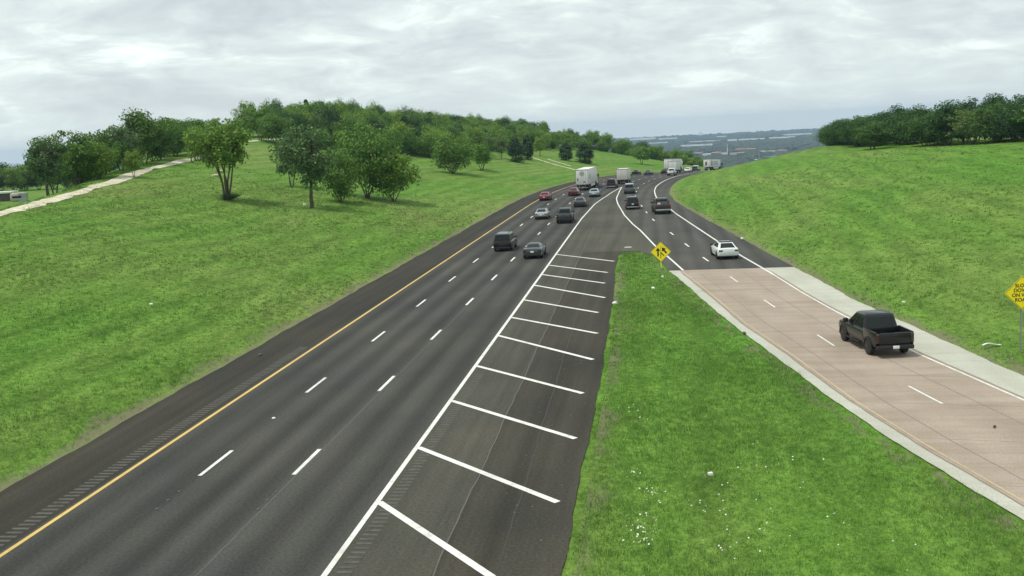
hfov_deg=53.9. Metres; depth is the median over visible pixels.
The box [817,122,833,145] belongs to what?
live oak tree
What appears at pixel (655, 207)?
pickup truck
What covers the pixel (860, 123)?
live oak tree
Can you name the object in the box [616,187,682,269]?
white edge line
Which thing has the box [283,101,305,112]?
oak tree
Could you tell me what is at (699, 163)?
shrub
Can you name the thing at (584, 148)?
cedar tree
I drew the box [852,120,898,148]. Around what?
oak tree
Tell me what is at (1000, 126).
live oak tree
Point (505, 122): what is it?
live oak tree
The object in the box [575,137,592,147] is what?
shrub
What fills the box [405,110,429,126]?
elm tree
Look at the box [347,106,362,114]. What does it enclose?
elm tree
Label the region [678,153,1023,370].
grass
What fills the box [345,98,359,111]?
elm tree
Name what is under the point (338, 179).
oak tree
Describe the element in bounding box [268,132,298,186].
elm tree
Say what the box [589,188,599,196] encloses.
sedan car
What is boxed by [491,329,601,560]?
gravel
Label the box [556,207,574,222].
pickup truck
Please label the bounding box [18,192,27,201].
utility shed
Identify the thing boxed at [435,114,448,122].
oak tree
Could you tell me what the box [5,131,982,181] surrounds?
buildings
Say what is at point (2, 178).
oak tree
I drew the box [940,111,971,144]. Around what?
elm tree
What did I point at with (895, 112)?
live oak tree
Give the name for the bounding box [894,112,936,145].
live oak tree
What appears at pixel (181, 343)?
grass
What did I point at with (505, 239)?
suv
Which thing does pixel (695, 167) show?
suv
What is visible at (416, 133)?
live oak tree
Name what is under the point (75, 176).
oak tree
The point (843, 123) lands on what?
live oak tree
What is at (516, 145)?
cedar tree
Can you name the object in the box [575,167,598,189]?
semi truck
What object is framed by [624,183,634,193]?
suv
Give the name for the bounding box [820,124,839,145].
live oak tree
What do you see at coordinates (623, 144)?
elm tree
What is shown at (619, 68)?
sky
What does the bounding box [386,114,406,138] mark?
oak tree
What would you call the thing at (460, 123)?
elm tree
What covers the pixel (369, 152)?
oak tree
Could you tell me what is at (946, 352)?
concrete shoulder
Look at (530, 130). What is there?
elm tree
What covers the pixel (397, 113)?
elm tree
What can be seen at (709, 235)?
white edge line
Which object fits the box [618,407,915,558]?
flowers
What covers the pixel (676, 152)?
elm tree
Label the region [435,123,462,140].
live oak tree
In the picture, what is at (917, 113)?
live oak tree
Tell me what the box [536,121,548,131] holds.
oak tree
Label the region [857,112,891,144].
live oak tree
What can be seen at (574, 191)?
crossover car
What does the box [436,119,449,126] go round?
oak tree
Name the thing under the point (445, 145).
oak tree
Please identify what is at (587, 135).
oak tree
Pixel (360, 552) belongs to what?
rumble strip
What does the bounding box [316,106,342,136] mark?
live oak tree
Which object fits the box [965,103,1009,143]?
oak tree
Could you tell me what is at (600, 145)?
shrub
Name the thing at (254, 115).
elm tree
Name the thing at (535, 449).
pavement seam
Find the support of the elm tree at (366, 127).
on the ground at (496, 183)
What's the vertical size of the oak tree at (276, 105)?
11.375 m
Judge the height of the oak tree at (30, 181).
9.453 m
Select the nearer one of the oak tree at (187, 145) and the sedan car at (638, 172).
the oak tree at (187, 145)
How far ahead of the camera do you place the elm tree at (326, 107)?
290.96 m
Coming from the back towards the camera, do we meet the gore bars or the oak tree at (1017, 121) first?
the oak tree at (1017, 121)
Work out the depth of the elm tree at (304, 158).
132.54 m
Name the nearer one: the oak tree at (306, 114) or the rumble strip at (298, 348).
the rumble strip at (298, 348)
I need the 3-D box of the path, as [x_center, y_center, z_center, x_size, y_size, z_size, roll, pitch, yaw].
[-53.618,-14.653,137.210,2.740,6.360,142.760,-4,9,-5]
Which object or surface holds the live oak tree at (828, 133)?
on the ground at (496, 183)
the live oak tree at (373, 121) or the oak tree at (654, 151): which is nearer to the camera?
the live oak tree at (373, 121)
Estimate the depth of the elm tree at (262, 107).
298.11 m
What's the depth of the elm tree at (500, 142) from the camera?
309.26 m
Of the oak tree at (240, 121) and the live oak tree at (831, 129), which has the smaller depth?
the live oak tree at (831, 129)
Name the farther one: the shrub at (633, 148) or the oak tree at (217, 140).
the shrub at (633, 148)
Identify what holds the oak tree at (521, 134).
on the ground at (496, 183)
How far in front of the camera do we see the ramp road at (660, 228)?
125.40 m
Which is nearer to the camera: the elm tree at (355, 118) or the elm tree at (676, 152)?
the elm tree at (355, 118)
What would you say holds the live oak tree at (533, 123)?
on the ground at (496, 183)
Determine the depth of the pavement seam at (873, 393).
44.43 m
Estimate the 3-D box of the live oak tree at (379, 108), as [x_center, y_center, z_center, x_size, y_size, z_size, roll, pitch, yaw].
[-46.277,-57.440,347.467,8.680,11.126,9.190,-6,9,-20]
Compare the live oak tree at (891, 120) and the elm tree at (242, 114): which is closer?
the live oak tree at (891, 120)
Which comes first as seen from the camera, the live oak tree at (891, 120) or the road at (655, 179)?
the live oak tree at (891, 120)
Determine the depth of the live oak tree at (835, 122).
257.97 m
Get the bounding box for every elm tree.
[22,136,70,195]
[95,124,143,170]
[118,107,174,163]
[120,148,142,176]
[229,100,256,135]
[239,105,274,139]
[252,110,295,142]
[256,101,272,109]
[268,124,338,207]
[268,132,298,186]
[280,102,304,114]
[289,101,316,117]
[308,99,326,108]
[320,102,338,119]
[328,97,348,113]
[328,101,348,117]
[330,112,361,136]
[340,113,359,121]
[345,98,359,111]
[345,119,374,139]
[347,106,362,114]
[354,104,379,116]
[366,101,380,110]
[375,127,404,149]
[380,112,394,128]
[389,121,415,134]
[392,107,406,118]
[396,105,416,115]
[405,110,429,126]
[411,108,426,116]
[414,130,444,157]
[419,122,439,154]
[424,127,457,153]
[438,123,448,132]
[452,118,471,127]
[465,112,477,119]
[469,143,493,170]
[481,135,494,154]
[488,120,502,131]
[488,129,508,147]
[494,134,507,157]
[518,124,534,138]
[529,125,540,131]
[530,128,550,148]
[533,135,547,155]
[539,129,551,145]
[571,131,579,146]
[586,129,601,149]
[599,131,616,151]
[612,138,634,154]
[626,145,650,162]
[669,148,686,158]
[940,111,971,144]
[950,108,985,144]
[1007,94,1023,137]
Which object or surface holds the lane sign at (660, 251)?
on the ground at (496, 183)
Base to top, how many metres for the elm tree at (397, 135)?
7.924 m
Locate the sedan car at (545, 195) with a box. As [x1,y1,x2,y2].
[539,192,551,200]
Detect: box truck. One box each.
[616,168,631,183]
[668,161,680,172]
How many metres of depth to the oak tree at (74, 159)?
135.99 m
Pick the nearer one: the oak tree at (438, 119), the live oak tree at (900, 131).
the live oak tree at (900, 131)
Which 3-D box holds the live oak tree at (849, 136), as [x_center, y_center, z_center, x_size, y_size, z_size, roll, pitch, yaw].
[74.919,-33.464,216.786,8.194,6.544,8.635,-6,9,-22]
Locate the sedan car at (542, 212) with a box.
[535,208,549,218]
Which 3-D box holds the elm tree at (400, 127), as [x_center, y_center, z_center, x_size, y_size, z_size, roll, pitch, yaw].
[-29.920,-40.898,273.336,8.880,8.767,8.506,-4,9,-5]
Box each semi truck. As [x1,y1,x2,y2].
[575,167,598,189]
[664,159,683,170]
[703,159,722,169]
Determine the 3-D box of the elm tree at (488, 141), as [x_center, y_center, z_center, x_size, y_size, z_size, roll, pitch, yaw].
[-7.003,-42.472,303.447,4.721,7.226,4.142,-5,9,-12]
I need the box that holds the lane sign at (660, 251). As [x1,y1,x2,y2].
[651,242,670,270]
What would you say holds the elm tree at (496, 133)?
on the ground at (496, 183)
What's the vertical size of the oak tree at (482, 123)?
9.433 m
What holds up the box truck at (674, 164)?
on the road at (655, 179)
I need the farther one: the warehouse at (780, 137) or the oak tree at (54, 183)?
the warehouse at (780, 137)
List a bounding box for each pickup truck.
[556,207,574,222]
[651,197,670,213]
[667,168,676,175]
[839,309,913,353]
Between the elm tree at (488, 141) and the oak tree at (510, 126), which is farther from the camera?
the oak tree at (510, 126)
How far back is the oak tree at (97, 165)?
137.81 m
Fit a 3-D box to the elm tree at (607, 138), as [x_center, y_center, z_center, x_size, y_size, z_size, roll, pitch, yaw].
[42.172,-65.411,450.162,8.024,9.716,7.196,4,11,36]
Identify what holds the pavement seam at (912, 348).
on the concrete ramp
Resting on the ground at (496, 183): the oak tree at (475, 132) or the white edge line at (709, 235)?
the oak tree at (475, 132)
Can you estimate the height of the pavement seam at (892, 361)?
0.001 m
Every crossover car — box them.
[568,187,579,195]
[574,197,586,206]
[710,240,738,258]
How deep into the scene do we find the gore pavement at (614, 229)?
118.57 m
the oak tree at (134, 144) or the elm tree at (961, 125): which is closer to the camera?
the oak tree at (134, 144)
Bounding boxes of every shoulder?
[0,172,1023,551]
[766,267,1023,396]
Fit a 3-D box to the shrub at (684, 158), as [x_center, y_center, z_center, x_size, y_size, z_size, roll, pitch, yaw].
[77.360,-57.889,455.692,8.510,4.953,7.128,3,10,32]
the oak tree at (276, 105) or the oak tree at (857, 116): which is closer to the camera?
the oak tree at (857, 116)
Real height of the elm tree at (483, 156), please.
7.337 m
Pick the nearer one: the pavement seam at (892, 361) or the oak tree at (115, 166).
the pavement seam at (892, 361)
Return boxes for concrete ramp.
[679,268,1023,504]
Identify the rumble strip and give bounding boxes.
[0,347,306,545]
[336,375,481,572]
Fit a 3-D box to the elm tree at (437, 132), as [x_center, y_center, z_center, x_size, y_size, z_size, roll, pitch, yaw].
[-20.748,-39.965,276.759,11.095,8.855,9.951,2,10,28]
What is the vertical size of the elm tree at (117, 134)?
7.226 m
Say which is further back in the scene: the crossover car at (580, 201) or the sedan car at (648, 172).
the sedan car at (648, 172)
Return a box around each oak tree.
[0,162,11,190]
[0,165,32,190]
[0,174,8,187]
[10,163,36,189]
[23,133,84,192]
[33,175,44,188]
[34,171,67,189]
[57,130,94,185]
[57,141,106,184]
[57,178,80,187]
[74,140,120,178]
[86,128,127,174]
[93,138,125,172]
[109,156,121,170]
[121,135,146,163]
[134,116,178,160]
[144,135,177,160]
[163,125,189,156]
[165,118,186,130]
[176,117,210,153]
[182,118,254,199]
[182,125,213,159]
[204,118,226,126]
[225,118,247,134]
[264,98,284,133]
[276,110,308,137]
[280,111,307,140]
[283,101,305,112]
[290,110,314,134]
[302,115,330,146]
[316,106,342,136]
[318,149,368,201]
[320,116,406,198]
[362,110,385,122]
[363,151,422,201]
[364,117,385,131]
[372,105,389,115]
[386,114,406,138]
[395,113,417,127]
[396,130,418,155]
[406,128,424,153]
[417,121,430,149]
[421,115,439,127]
[427,131,479,173]
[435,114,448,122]
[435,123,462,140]
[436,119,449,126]
[448,114,468,122]
[463,125,490,146]
[464,122,480,127]
[472,120,487,126]
[497,117,512,129]
[503,124,520,134]
[512,129,531,139]
[517,118,529,124]
[523,121,538,126]
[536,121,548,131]
[547,130,565,148]
[559,131,576,144]
[562,128,575,140]
[577,133,592,142]
[609,140,631,154]
[634,142,648,154]
[648,145,662,158]
[683,150,696,164]
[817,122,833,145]
[820,120,840,144]
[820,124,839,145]
[824,119,845,144]
[827,119,848,145]
[834,119,852,144]
[835,122,858,145]
[841,117,861,146]
[846,118,869,146]
[847,115,879,143]
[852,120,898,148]
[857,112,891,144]
[863,117,894,145]
[874,111,910,144]
[878,103,914,143]
[890,114,919,144]
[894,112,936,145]
[899,110,921,142]
[906,104,936,142]
[907,110,951,145]
[918,99,967,145]
[959,96,980,141]
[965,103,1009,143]
[976,92,1007,140]
[981,98,1017,141]
[985,103,1023,141]
[999,101,1023,136]
[1010,104,1023,122]
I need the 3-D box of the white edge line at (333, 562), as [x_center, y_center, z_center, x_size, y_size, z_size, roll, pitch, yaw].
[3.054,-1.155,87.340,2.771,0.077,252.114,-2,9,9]
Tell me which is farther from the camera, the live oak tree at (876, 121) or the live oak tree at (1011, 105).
the live oak tree at (876, 121)
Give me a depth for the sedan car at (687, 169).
301.73 m
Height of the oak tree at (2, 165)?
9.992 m
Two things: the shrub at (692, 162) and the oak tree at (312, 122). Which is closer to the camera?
the oak tree at (312, 122)
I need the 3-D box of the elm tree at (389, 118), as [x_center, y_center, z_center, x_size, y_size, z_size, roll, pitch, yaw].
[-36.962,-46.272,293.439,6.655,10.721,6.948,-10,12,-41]
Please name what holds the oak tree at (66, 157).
on the ground at (496, 183)
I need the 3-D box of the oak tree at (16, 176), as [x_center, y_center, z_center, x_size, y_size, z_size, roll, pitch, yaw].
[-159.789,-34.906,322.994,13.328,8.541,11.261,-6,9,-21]
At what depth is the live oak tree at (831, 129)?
240.41 m
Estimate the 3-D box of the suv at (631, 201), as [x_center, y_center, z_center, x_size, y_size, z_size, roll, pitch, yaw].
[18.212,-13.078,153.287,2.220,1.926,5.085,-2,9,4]
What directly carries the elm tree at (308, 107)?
on the ground at (496, 183)
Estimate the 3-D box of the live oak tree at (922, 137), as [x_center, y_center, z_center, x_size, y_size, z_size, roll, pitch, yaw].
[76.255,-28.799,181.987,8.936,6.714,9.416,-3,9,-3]
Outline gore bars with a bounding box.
[377,254,610,575]
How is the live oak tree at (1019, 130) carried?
on the ground at (496, 183)
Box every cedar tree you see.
[319,111,332,146]
[507,137,526,162]
[523,134,533,159]
[557,143,572,160]
[575,142,594,163]
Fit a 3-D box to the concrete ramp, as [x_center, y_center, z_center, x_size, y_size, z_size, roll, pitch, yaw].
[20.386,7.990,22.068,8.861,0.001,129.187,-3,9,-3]
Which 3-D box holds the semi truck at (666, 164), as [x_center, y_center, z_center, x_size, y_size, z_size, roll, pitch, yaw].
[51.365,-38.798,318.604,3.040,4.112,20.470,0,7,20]
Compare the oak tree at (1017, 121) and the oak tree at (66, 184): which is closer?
the oak tree at (1017, 121)
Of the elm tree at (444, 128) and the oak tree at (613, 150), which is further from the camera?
the oak tree at (613, 150)
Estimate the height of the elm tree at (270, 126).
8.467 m
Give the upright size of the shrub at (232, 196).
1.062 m
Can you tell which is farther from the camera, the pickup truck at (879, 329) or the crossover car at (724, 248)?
the crossover car at (724, 248)
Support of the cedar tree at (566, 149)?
on the ground at (496, 183)
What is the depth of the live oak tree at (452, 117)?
386.06 m
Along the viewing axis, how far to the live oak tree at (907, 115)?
202.63 m
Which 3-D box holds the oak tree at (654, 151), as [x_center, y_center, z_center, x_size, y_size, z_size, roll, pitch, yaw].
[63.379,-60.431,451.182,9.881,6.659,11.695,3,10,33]
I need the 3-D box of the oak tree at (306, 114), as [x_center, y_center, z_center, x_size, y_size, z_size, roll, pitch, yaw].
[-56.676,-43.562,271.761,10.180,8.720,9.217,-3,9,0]
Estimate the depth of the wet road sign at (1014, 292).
49.39 m
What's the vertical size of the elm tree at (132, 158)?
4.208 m
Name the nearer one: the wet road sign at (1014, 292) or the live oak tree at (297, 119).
the wet road sign at (1014, 292)
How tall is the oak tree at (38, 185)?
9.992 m
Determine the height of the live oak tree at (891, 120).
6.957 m
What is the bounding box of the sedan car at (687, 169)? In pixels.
[684,167,691,172]
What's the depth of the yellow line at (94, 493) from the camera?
44.25 m
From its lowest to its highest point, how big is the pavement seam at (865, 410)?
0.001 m
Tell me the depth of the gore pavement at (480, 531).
38.89 m
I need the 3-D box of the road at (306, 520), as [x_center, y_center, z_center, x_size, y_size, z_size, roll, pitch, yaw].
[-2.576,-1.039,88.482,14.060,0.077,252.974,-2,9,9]
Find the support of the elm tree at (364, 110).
on the ground at (496, 183)
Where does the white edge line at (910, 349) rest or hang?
on the concrete ramp
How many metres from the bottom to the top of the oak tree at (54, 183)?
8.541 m
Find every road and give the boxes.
[0,187,619,575]
[561,171,707,189]
[617,185,756,249]
[636,247,793,270]
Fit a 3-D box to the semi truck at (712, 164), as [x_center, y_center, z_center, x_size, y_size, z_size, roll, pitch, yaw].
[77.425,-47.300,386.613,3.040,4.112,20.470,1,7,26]
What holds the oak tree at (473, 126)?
on the ground at (496, 183)
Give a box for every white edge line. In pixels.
[321,187,620,575]
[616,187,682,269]
[654,175,773,274]
[774,275,1023,400]
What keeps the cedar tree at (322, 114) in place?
on the ground at (496, 183)
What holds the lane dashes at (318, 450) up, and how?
on the road at (655, 179)
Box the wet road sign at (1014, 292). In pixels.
[1005,276,1023,352]
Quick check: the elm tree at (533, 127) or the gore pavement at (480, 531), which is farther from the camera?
the elm tree at (533, 127)
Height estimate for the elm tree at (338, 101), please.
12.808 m
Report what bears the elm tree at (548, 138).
on the ground at (496, 183)
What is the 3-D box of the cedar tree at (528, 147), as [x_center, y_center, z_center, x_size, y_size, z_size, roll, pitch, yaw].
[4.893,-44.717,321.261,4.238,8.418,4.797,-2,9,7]
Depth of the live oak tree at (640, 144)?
456.86 m
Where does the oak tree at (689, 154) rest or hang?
on the ground at (496, 183)
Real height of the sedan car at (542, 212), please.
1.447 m
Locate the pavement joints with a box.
[746,315,1022,486]
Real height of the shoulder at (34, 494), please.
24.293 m
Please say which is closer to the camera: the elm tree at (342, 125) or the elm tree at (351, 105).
the elm tree at (342, 125)
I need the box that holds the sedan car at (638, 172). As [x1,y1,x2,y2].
[632,170,640,174]
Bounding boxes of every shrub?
[219,192,239,199]
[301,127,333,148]
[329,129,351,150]
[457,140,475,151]
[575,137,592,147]
[596,141,609,150]
[622,147,638,155]
[655,151,671,160]
[676,154,693,163]
[685,158,697,165]
[696,159,702,166]
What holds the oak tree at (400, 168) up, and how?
on the ground at (496, 183)
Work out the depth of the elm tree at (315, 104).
316.65 m
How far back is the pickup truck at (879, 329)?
52.77 m
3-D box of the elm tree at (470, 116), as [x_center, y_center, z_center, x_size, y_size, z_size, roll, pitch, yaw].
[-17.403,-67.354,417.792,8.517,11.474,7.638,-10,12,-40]
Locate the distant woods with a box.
[593,128,827,167]
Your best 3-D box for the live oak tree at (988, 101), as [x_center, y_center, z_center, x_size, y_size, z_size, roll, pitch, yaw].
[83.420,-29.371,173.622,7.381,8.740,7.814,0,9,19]
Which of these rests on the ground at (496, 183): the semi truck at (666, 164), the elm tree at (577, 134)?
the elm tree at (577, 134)
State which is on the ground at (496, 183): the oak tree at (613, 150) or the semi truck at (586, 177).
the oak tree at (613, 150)
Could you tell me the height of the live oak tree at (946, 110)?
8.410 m
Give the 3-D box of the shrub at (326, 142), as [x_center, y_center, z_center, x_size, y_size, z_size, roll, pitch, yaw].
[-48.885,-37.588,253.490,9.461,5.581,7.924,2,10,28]
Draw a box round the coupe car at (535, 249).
[523,242,545,257]
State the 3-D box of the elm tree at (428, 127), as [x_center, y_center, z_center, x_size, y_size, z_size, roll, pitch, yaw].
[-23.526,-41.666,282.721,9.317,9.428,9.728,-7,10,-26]
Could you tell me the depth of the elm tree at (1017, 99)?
172.32 m
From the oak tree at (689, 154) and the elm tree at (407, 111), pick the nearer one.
the elm tree at (407, 111)
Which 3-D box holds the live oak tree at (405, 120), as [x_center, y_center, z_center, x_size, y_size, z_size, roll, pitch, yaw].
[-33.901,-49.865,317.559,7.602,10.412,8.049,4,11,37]
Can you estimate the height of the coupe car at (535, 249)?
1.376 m
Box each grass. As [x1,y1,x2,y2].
[0,178,482,484]
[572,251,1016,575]
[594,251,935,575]
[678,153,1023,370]
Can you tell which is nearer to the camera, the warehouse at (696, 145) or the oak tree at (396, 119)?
the oak tree at (396, 119)
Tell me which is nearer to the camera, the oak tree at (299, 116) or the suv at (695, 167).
the oak tree at (299, 116)
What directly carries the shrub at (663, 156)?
on the ground at (496, 183)
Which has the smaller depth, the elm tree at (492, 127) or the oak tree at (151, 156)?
the oak tree at (151, 156)
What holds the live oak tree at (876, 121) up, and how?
on the ground at (496, 183)
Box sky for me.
[0,0,1023,169]
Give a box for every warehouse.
[630,137,655,139]
[680,144,712,146]
[739,138,764,139]
[769,136,794,138]
[782,133,811,134]
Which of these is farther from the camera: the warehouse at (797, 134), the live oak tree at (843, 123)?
the warehouse at (797, 134)
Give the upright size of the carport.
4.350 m
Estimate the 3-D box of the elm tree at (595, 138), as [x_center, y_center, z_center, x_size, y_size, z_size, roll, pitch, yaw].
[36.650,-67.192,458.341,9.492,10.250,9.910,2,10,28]
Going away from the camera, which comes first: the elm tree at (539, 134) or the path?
the path
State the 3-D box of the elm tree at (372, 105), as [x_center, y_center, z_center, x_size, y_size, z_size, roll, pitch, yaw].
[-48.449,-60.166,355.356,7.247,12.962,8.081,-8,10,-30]
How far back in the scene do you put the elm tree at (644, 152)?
392.92 m
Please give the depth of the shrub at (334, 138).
254.88 m
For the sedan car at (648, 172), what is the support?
on the road at (655, 179)
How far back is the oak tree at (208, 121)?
263.21 m
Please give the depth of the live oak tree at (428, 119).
332.24 m
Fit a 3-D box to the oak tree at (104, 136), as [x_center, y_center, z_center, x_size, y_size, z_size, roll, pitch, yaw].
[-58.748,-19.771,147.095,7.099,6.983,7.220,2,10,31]
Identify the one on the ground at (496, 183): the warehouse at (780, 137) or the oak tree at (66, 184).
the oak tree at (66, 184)
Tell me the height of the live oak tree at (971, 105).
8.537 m
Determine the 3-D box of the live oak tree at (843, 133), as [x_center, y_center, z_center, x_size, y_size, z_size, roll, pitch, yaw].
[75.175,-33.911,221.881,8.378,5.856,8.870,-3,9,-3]
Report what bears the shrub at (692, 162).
on the ground at (496, 183)
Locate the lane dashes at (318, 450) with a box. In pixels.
[293,198,575,473]
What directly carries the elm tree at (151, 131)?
on the ground at (496, 183)
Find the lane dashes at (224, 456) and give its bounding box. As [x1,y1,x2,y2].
[198,178,611,475]
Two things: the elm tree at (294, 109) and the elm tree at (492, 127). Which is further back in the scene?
the elm tree at (492, 127)
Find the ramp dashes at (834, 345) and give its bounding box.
[730,276,943,403]
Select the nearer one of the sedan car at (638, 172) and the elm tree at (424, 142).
the elm tree at (424, 142)
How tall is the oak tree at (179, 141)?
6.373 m
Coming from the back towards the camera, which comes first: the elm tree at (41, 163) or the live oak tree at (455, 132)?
the live oak tree at (455, 132)
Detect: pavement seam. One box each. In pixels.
[195,261,511,575]
[432,227,593,575]
[494,267,591,574]
[683,274,1023,506]
[701,274,1022,479]
[745,273,1022,423]
[771,271,1023,397]
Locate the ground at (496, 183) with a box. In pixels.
[0,133,1023,575]
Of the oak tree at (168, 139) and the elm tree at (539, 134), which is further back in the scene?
the elm tree at (539, 134)
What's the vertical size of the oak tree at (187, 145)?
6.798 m
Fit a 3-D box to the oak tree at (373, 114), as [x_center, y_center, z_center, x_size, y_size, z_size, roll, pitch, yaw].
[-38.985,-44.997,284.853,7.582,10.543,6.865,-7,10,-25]
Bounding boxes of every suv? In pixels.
[493,231,516,250]
[606,178,617,187]
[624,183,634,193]
[624,196,638,208]
[692,165,699,171]
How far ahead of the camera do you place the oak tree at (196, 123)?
194.41 m
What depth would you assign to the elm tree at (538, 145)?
358.61 m
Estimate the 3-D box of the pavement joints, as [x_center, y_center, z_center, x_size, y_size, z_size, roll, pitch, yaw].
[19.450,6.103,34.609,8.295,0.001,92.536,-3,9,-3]
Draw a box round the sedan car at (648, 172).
[644,170,652,174]
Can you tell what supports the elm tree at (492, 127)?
on the ground at (496, 183)
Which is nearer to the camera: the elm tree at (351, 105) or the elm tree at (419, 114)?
the elm tree at (351, 105)
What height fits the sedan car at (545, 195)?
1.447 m
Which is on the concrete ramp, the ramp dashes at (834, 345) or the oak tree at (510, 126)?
the ramp dashes at (834, 345)
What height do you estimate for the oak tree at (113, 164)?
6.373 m
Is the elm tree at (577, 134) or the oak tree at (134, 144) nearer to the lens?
the oak tree at (134, 144)
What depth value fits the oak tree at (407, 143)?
267.01 m
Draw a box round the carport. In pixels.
[0,190,18,201]
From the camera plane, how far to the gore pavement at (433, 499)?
38.82 m
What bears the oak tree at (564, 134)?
on the ground at (496, 183)
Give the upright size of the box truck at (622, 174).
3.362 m
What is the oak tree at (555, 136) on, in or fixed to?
on the ground at (496, 183)
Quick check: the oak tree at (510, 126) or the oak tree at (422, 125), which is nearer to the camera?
the oak tree at (422, 125)
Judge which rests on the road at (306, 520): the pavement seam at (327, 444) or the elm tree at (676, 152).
the pavement seam at (327, 444)
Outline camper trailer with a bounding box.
[10,192,23,201]
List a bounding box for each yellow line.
[0,176,614,556]
[684,272,1023,501]
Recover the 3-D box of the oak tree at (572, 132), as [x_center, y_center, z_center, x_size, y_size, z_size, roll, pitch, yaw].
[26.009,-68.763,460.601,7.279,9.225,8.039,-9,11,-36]
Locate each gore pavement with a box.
[327,252,581,575]
[431,251,625,575]
[558,188,654,252]
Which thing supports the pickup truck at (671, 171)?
on the road at (655, 179)
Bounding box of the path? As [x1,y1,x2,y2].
[0,157,199,215]
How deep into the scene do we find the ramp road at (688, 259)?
90.67 m
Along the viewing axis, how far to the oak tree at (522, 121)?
463.51 m
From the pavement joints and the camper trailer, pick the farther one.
the camper trailer
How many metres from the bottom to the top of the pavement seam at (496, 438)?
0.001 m
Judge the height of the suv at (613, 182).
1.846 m
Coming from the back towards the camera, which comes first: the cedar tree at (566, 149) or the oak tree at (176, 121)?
the cedar tree at (566, 149)
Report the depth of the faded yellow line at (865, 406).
42.12 m

